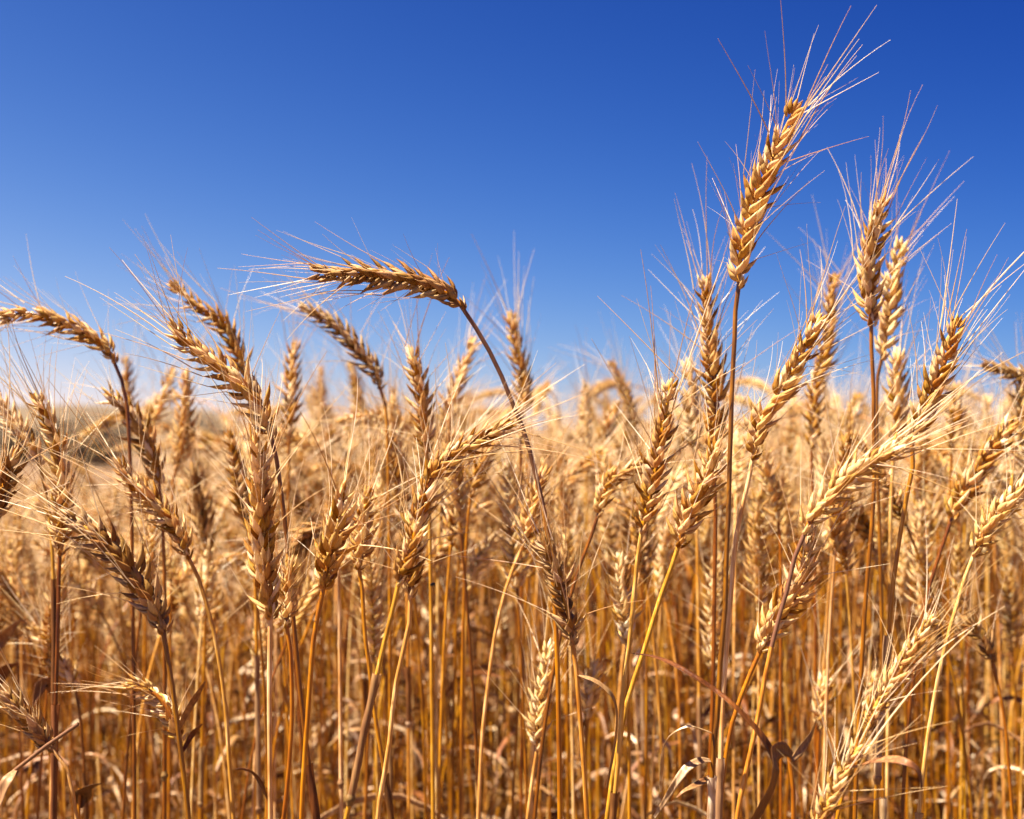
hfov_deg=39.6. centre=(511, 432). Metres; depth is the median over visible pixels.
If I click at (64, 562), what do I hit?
wheat plant
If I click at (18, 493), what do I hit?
wheat plant
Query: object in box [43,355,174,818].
wheat plant
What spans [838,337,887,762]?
wheat plant
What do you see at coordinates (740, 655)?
wheat plant
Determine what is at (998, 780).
wheat plant
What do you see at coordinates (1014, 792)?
wheat plant
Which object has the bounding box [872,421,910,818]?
wheat plant
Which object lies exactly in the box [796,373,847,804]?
wheat plant
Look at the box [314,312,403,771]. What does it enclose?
wheat plant
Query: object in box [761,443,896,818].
wheat plant
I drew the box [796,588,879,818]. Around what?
wheat plant
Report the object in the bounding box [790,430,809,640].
wheat plant
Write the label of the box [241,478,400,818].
wheat plant
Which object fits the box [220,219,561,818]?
wheat plant
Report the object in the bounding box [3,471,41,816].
wheat plant
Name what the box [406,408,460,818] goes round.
wheat plant
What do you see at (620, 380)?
wheat plant
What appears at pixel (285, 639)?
wheat plant
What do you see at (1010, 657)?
wheat plant
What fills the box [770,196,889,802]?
wheat plant
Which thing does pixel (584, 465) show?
wheat plant
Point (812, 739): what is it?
wheat plant
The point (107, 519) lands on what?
wheat plant
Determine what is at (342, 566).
wheat plant
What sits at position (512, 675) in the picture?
wheat plant
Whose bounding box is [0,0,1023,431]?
sky
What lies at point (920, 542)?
wheat plant
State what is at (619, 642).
wheat plant
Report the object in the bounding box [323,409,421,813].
wheat plant
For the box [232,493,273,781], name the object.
wheat plant
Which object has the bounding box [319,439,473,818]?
wheat plant
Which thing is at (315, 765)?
wheat plant
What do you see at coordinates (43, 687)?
wheat plant
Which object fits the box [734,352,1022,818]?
wheat plant
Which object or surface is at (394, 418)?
wheat plant
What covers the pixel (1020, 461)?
wheat plant
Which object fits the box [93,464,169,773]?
wheat plant
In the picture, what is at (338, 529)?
wheat plant
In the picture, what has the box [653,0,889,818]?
wheat plant
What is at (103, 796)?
wheat plant
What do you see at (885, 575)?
wheat plant
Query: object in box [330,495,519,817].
wheat plant
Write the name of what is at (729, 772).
wheat plant
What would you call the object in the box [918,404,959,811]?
wheat plant
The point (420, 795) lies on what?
wheat plant
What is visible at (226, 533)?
wheat plant
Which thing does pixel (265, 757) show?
wheat plant
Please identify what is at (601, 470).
wheat plant
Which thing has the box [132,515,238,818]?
wheat plant
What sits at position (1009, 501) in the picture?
wheat plant
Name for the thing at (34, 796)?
wheat plant
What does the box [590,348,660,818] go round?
wheat plant
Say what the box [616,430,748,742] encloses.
wheat plant
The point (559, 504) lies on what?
wheat plant
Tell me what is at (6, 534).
wheat plant
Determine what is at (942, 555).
wheat plant
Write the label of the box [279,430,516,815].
wheat plant
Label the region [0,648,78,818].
wheat plant
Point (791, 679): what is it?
wheat plant
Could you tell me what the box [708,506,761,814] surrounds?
wheat plant
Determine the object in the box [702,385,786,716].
wheat plant
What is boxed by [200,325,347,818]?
wheat plant
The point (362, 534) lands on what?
wheat plant
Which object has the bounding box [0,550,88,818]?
wheat plant
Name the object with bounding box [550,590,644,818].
wheat plant
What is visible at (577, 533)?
wheat plant
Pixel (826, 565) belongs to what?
wheat plant
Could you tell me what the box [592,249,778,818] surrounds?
wheat plant
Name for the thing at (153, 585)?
wheat plant
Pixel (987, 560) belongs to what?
wheat plant
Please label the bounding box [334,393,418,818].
wheat plant
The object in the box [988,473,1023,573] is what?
wheat plant
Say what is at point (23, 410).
hill
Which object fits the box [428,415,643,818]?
wheat plant
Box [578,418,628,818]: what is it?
wheat plant
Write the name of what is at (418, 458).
wheat plant
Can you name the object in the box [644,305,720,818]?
wheat plant
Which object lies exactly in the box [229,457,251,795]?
wheat plant
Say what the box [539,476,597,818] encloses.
wheat plant
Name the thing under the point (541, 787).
wheat plant
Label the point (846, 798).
wheat plant
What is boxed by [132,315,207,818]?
wheat plant
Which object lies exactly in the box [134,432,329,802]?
wheat plant
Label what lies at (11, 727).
wheat plant
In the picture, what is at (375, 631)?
wheat plant
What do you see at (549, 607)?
wheat plant
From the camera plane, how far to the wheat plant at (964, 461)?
1.39 m
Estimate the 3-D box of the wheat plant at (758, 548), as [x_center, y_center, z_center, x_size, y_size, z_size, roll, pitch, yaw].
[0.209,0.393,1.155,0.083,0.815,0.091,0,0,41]
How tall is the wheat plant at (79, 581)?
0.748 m
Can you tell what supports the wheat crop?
on the ground
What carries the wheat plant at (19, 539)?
on the ground
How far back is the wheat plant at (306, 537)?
1.08 m
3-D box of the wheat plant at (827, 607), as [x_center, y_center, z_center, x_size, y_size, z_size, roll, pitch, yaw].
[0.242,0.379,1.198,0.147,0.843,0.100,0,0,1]
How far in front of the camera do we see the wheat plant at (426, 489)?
0.79 m
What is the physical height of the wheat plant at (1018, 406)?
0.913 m
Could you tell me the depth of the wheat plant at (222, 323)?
1.08 m
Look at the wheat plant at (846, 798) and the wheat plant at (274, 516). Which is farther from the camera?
the wheat plant at (846, 798)
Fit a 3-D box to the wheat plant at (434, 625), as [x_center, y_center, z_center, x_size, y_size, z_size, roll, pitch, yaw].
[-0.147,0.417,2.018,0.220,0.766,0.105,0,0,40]
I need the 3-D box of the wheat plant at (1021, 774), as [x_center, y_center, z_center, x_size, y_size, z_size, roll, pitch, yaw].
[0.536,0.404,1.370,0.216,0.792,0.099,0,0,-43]
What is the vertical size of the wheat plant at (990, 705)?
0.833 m
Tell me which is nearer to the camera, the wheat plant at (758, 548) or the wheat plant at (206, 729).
the wheat plant at (758, 548)
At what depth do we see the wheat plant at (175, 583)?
1.27 m
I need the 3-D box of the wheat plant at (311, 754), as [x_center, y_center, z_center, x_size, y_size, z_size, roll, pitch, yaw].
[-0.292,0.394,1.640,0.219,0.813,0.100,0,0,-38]
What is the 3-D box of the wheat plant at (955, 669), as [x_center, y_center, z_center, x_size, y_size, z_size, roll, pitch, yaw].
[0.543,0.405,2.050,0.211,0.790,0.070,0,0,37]
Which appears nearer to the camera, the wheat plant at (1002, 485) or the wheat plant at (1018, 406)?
the wheat plant at (1018, 406)
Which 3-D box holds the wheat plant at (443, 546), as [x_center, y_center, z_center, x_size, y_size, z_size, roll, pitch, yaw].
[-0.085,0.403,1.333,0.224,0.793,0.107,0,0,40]
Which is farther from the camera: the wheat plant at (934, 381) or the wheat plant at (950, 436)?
the wheat plant at (950, 436)
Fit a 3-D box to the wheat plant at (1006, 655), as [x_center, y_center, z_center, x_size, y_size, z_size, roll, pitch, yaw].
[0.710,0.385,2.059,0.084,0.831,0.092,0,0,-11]
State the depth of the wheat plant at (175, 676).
2.00 m
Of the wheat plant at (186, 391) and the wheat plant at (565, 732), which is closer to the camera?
the wheat plant at (186, 391)
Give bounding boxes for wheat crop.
[0,340,1023,818]
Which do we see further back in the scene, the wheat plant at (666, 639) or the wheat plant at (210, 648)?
the wheat plant at (666, 639)
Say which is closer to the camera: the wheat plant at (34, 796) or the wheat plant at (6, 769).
the wheat plant at (6, 769)
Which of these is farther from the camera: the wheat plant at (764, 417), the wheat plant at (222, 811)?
the wheat plant at (222, 811)
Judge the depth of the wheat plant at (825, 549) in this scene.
1.26 m
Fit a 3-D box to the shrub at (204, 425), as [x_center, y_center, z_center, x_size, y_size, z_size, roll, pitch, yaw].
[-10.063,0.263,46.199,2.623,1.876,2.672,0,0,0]
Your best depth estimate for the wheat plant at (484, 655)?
1.95 m
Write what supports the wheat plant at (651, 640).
on the ground
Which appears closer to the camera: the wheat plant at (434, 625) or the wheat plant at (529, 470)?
the wheat plant at (529, 470)
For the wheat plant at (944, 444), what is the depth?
1.82 m
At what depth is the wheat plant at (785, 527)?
1.35 m
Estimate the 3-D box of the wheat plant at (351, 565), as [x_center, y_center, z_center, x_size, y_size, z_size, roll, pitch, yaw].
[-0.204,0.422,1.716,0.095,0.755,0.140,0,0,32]
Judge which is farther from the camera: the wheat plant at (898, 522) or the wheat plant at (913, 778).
the wheat plant at (898, 522)
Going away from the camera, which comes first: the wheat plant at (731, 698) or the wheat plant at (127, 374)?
the wheat plant at (127, 374)
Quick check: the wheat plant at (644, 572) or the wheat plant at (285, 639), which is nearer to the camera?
the wheat plant at (644, 572)
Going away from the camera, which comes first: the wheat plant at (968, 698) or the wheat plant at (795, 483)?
the wheat plant at (968, 698)
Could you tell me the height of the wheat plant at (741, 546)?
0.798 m
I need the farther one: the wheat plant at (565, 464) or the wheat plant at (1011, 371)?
the wheat plant at (565, 464)
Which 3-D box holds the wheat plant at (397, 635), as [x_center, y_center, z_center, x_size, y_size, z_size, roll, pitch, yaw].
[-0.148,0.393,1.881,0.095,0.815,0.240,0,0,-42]
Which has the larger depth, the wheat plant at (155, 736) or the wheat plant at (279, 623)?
the wheat plant at (155, 736)
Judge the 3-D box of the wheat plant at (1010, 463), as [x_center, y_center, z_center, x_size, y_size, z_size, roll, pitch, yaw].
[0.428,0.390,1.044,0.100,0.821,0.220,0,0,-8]
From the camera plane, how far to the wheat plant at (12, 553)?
1.34 m
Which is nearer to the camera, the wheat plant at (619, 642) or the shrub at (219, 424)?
the wheat plant at (619, 642)
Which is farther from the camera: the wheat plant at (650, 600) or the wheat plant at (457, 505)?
the wheat plant at (650, 600)
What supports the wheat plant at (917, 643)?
on the ground
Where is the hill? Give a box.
[0,405,249,452]
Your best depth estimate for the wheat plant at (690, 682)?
1.85 m
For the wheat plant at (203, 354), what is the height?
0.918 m
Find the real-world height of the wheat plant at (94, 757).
0.777 m
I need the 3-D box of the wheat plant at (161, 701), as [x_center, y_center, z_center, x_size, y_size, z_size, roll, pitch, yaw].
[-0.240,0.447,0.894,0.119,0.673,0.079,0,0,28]
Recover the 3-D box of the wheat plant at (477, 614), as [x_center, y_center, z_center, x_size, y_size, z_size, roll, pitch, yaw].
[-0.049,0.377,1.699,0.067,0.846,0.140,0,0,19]
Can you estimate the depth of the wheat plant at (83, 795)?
0.95 m
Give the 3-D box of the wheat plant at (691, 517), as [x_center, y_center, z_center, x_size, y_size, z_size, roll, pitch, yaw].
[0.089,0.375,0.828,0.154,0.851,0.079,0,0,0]
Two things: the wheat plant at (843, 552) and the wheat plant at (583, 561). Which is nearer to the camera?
the wheat plant at (843, 552)
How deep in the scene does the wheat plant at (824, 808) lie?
0.71 m
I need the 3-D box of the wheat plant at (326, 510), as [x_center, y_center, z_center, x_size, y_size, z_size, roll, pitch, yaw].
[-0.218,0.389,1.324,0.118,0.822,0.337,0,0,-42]
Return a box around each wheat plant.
[0,236,136,818]
[0,316,117,818]
[0,324,89,521]
[0,333,56,726]
[0,410,190,818]
[0,456,111,797]
[0,483,87,663]
[0,486,52,768]
[0,495,50,818]
[0,495,144,818]
[0,497,31,568]
[0,498,43,818]
[0,516,63,818]
[0,528,42,631]
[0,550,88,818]
[0,620,19,686]
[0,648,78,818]
[0,722,78,805]
[1,535,13,807]
[2,466,48,807]
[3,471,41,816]
[3,486,175,818]
[5,462,138,818]
[9,563,82,818]
[10,484,81,816]
[14,477,237,811]
[16,476,127,818]
[22,604,35,818]
[25,523,162,815]
[27,369,235,818]
[30,454,129,818]
[32,516,155,818]
[32,677,50,818]
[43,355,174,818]
[50,609,205,751]
[65,237,319,818]
[68,460,142,793]
[68,469,97,818]
[71,456,230,818]
[73,540,223,791]
[75,783,101,818]
[82,298,160,818]
[91,452,129,801]
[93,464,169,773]
[95,487,362,818]
[98,488,155,818]
[105,435,224,818]
[116,214,270,818]
[116,498,162,680]
[132,307,226,818]
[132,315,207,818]
[132,430,266,706]
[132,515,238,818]
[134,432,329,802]
[138,378,244,818]
[157,517,245,818]
[160,474,247,818]
[161,451,233,818]
[162,459,247,772]
[162,528,232,818]
[165,362,284,787]
[175,537,252,818]
[187,513,227,817]
[196,423,326,817]
[199,410,446,818]
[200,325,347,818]
[214,427,364,818]
[215,543,317,818]
[216,521,343,818]
[219,504,323,818]
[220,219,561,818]
[221,248,400,799]
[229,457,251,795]
[229,479,317,818]
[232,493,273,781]
[233,447,293,818]
[235,768,267,818]
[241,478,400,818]
[242,442,296,806]
[244,425,313,818]
[252,275,340,818]
[264,512,317,775]
[265,470,404,818]
[271,459,350,818]
[275,409,377,815]
[276,415,336,818]
[276,426,373,754]
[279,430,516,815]
[288,378,430,818]
[292,327,343,714]
[302,450,362,800]
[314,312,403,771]
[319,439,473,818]
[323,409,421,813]
[327,382,409,814]
[328,394,430,818]
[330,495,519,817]
[332,379,443,818]
[333,400,423,818]
[333,492,358,816]
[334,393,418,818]
[334,479,405,801]
[337,437,400,791]
[339,325,413,818]
[343,380,403,818]
[344,500,441,818]
[346,343,628,818]
[347,256,484,818]
[351,439,401,772]
[356,364,453,818]
[359,456,438,818]
[373,455,527,818]
[378,352,499,818]
[387,378,441,692]
[388,379,561,786]
[390,391,432,818]
[403,274,534,818]
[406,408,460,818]
[408,368,524,818]
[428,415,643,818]
[431,407,498,818]
[434,516,511,759]
[444,436,518,812]
[449,381,564,811]
[458,377,582,818]
[458,395,499,818]
[460,248,555,818]
[460,424,525,812]
[462,460,558,818]
[465,412,554,816]
[469,396,598,818]
[469,435,514,810]
[478,547,600,818]
[491,381,568,818]
[496,441,592,818]
[501,460,578,801]
[506,447,539,794]
[509,482,592,818]
[524,450,581,818]
[526,422,622,818]
[528,384,574,795]
[532,399,646,818]
[532,431,606,818]
[533,412,741,818]
[537,412,611,725]
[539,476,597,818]
[540,402,605,818]
[540,448,612,754]
[550,326,625,818]
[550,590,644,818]
[554,312,644,803]
[556,392,681,818]
[558,476,686,818]
[560,399,652,818]
[568,402,657,713]
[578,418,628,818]
[578,441,609,818]
[583,427,674,818]
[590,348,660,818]
[591,438,637,719]
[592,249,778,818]
[592,437,761,817]
[594,430,649,816]
[601,431,693,818]
[603,404,735,818]
[605,355,797,818]
[610,409,706,818]
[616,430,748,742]
[621,166,801,818]
[630,478,706,818]
[631,398,692,818]
[637,512,671,789]
[638,442,804,814]
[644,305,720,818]
[644,369,712,818]
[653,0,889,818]
[665,494,753,669]
[677,452,693,817]
[679,418,789,794]
[692,363,826,818]
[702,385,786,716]
[702,388,787,818]
[703,479,751,818]
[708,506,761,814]
[710,208,891,818]
[721,434,800,818]
[722,452,758,812]
[723,453,884,793]
[727,390,821,817]
[728,438,788,816]
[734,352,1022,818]
[740,393,956,818]
[742,408,819,818]
[746,422,810,814]
[748,434,783,765]
[751,720,816,818]
[753,423,904,818]
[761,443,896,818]
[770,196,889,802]
[770,449,813,814]
[779,410,908,818]
[780,463,861,818]
[782,437,911,818]
[783,408,869,818]
[785,491,870,818]
[789,445,870,818]
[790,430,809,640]
[791,379,973,818]
[793,395,889,798]
[794,439,817,818]
[794,627,973,818]
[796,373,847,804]
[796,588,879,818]
[800,364,884,796]
[810,90,973,818]
[815,414,869,790]
[834,512,1023,818]
[834,583,912,818]
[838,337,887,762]
[843,411,876,818]
[847,255,944,818]
[854,151,953,818]
[858,450,965,818]
[859,411,1004,818]
[862,422,918,816]
[870,410,946,812]
[870,415,905,634]
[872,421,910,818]
[873,204,1023,818]
[877,470,957,818]
[878,389,961,818]
[881,446,969,818]
[889,453,912,801]
[897,391,966,818]
[898,550,1013,818]
[900,369,1023,818]
[909,382,989,789]
[913,292,1023,418]
[915,419,1023,818]
[916,327,987,818]
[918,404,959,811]
[928,389,1022,521]
[928,501,990,818]
[933,383,1020,818]
[933,399,973,818]
[940,485,1000,818]
[945,382,1023,474]
[954,376,1013,818]
[957,459,1020,818]
[964,410,1023,535]
[966,305,1023,455]
[971,521,1023,818]
[976,418,1014,812]
[978,732,1023,797]
[979,396,1023,818]
[979,437,1013,764]
[981,381,1019,786]
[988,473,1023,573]
[995,483,1023,818]
[1013,674,1023,806]
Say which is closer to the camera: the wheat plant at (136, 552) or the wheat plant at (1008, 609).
the wheat plant at (1008, 609)
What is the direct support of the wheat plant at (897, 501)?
on the ground
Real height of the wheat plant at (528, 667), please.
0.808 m
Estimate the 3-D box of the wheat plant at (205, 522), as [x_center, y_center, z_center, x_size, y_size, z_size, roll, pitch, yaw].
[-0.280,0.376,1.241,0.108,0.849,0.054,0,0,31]
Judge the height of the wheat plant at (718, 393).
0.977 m
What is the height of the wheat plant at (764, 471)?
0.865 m
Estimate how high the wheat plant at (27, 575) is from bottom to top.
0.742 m
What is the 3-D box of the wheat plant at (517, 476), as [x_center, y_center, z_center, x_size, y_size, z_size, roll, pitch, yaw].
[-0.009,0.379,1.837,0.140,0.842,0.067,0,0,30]
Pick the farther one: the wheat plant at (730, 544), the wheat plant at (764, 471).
the wheat plant at (730, 544)
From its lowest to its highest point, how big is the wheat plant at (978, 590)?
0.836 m
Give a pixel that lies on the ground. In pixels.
(98, 479)
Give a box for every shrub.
[0,419,45,462]
[23,400,131,468]
[86,407,144,465]
[157,412,238,454]
[192,414,248,430]
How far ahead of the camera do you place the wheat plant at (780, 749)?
0.73 m
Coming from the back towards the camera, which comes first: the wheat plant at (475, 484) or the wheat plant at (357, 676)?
the wheat plant at (357, 676)
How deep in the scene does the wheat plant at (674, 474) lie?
1.62 m
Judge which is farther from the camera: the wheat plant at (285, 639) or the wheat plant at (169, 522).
the wheat plant at (285, 639)
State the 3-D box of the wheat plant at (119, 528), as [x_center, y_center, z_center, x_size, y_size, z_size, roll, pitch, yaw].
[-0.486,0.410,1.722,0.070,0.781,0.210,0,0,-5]
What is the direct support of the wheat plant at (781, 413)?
on the ground
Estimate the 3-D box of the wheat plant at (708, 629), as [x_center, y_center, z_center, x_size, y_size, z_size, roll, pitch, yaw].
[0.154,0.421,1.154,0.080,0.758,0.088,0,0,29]
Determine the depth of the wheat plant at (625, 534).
1.39 m
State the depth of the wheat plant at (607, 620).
2.06 m
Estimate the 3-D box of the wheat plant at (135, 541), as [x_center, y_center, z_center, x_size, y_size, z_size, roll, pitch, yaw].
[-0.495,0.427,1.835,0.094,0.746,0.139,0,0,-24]
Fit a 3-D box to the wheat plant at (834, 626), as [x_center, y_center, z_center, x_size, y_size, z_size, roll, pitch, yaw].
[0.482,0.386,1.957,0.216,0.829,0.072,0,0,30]
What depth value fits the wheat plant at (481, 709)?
1.93 m
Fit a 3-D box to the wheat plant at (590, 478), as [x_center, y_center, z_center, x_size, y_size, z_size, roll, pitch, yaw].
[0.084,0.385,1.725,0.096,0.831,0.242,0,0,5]
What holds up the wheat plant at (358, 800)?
on the ground
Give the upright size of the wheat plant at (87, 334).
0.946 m
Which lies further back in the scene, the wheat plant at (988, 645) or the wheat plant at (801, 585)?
the wheat plant at (988, 645)
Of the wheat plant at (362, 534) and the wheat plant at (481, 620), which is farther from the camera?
the wheat plant at (481, 620)
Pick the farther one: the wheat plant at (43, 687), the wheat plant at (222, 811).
the wheat plant at (222, 811)
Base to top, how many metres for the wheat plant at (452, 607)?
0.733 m
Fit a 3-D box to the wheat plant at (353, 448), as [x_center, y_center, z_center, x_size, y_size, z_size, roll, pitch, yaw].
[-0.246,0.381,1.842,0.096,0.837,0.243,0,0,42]
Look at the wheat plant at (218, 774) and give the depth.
1.89 m
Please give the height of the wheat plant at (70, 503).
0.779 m
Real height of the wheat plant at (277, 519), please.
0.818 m
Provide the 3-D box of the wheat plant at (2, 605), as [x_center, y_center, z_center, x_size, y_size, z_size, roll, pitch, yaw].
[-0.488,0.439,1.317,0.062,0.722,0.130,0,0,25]
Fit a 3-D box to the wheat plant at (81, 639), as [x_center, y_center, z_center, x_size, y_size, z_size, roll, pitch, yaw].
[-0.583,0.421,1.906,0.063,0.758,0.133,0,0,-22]
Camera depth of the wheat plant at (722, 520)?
1.40 m
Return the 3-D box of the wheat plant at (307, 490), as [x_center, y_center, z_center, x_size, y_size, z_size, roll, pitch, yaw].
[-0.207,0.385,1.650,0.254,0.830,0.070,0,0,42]
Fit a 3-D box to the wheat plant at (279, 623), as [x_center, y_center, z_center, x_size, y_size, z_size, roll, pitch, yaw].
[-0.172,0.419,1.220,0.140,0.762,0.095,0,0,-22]
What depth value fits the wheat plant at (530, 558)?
1.20 m
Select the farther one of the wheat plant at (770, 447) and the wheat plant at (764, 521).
the wheat plant at (770, 447)
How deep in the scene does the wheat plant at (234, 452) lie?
1.10 m
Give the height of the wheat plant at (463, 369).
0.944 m
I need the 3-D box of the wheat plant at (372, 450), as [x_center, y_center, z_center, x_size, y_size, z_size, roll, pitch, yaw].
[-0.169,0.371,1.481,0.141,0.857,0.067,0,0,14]
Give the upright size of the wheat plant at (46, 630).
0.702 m
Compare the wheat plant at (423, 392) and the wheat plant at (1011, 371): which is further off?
the wheat plant at (1011, 371)
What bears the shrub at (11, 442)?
on the ground
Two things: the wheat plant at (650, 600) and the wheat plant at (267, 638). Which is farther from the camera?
the wheat plant at (650, 600)
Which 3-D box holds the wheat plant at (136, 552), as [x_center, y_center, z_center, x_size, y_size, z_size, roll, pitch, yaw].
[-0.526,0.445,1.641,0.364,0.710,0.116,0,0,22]
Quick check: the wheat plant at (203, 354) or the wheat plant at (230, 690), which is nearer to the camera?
the wheat plant at (203, 354)
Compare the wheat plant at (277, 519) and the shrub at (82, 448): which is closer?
the wheat plant at (277, 519)
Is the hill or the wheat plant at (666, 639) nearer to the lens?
the wheat plant at (666, 639)
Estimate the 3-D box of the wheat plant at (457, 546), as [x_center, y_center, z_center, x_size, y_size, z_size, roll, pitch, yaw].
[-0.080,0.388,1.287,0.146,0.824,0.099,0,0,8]
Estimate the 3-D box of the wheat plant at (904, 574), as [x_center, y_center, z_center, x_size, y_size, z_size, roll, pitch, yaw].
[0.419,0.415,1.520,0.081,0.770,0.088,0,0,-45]
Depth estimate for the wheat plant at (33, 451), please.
1.00 m
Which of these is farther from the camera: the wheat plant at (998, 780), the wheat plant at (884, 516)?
the wheat plant at (998, 780)
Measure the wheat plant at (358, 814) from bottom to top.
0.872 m
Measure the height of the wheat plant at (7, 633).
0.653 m
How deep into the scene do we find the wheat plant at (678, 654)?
2.02 m
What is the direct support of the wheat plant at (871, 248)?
on the ground
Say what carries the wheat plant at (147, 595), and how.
on the ground
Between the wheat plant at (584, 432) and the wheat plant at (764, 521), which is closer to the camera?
the wheat plant at (584, 432)
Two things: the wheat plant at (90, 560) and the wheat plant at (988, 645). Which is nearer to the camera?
the wheat plant at (988, 645)
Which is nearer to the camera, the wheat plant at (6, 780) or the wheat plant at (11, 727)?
the wheat plant at (6, 780)
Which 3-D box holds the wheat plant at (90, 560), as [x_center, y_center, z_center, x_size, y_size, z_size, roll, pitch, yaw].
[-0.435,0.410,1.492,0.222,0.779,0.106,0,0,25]
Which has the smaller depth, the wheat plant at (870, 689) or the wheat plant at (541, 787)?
the wheat plant at (870, 689)
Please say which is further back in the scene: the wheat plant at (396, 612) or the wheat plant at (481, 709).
the wheat plant at (481, 709)
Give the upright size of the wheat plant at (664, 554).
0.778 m
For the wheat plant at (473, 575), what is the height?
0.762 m
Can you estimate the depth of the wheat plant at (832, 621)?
1.46 m
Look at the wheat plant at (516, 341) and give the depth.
1.25 m
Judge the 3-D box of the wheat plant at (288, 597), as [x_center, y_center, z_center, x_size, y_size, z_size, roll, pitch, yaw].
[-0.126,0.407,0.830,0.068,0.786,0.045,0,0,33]
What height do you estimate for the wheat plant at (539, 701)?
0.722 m
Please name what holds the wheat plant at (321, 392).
on the ground
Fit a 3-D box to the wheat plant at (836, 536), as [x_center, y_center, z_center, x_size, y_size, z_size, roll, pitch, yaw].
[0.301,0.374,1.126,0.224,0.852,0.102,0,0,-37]
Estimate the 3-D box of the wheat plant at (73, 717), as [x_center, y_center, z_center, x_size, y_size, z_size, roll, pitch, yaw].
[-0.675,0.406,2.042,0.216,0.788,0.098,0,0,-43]
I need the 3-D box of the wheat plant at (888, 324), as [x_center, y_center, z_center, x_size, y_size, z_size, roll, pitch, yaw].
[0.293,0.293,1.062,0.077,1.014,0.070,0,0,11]
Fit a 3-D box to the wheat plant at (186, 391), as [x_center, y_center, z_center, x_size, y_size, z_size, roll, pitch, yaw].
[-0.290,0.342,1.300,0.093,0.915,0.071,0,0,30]
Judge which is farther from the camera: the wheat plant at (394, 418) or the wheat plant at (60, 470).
the wheat plant at (394, 418)
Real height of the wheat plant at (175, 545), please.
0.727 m
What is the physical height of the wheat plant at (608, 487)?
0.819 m
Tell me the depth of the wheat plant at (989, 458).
1.00 m
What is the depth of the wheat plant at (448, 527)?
1.12 m
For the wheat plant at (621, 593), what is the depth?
1.02 m
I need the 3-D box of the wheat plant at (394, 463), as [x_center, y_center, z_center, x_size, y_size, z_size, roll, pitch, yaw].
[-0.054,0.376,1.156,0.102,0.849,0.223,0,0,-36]
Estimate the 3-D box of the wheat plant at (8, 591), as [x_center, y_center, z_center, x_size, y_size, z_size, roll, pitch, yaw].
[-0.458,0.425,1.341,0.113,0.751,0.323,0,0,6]
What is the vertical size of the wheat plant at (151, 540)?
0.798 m
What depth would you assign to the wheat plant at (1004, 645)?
1.55 m
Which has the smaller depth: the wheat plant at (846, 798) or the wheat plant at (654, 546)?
the wheat plant at (654, 546)
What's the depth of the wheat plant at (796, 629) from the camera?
1.60 m
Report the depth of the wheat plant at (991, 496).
1.45 m
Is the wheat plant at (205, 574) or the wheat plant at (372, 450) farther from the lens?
the wheat plant at (372, 450)
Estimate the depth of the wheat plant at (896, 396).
1.10 m
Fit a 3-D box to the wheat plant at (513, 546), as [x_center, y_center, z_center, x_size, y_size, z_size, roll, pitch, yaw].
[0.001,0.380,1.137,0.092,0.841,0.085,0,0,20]
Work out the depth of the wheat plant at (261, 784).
0.84 m
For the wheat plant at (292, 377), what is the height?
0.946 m
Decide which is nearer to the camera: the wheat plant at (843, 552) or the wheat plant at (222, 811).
the wheat plant at (843, 552)
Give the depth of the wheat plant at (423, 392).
1.02 m
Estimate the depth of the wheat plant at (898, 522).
1.99 m
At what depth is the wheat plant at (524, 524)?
1.00 m
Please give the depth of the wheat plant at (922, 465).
1.37 m
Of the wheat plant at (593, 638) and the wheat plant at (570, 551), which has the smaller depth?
the wheat plant at (570, 551)
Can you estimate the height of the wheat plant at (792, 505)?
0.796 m
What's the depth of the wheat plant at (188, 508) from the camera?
1.47 m
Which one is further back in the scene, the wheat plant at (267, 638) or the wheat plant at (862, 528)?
the wheat plant at (267, 638)
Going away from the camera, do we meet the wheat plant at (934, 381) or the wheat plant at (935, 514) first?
the wheat plant at (934, 381)
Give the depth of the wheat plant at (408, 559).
0.74 m
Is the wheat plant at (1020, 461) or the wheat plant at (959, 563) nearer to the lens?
the wheat plant at (959, 563)
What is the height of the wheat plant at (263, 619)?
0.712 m
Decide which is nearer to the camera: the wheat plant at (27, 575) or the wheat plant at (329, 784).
the wheat plant at (27, 575)
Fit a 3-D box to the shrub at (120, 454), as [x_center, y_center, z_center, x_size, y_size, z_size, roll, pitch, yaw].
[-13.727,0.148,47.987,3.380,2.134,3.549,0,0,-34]
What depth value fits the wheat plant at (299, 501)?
1.44 m
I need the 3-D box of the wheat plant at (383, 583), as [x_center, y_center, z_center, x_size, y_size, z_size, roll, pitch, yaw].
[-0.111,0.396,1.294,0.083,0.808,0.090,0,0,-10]
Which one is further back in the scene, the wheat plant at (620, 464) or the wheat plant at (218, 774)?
the wheat plant at (218, 774)
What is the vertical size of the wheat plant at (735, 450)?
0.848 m
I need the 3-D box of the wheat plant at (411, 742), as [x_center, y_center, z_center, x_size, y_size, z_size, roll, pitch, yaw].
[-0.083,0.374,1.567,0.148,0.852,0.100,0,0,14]
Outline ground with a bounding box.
[0,453,1004,818]
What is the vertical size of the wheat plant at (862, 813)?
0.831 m
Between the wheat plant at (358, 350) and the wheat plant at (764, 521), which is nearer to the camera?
the wheat plant at (358, 350)
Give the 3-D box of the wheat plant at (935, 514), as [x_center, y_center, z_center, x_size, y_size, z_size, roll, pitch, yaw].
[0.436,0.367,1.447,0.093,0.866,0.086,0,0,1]
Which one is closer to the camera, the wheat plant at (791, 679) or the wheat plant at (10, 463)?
the wheat plant at (10, 463)
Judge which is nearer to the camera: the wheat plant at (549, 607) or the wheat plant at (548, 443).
the wheat plant at (549, 607)
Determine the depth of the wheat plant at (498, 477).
1.72 m
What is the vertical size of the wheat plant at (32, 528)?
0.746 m
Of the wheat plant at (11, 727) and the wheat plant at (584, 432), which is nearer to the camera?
the wheat plant at (584, 432)

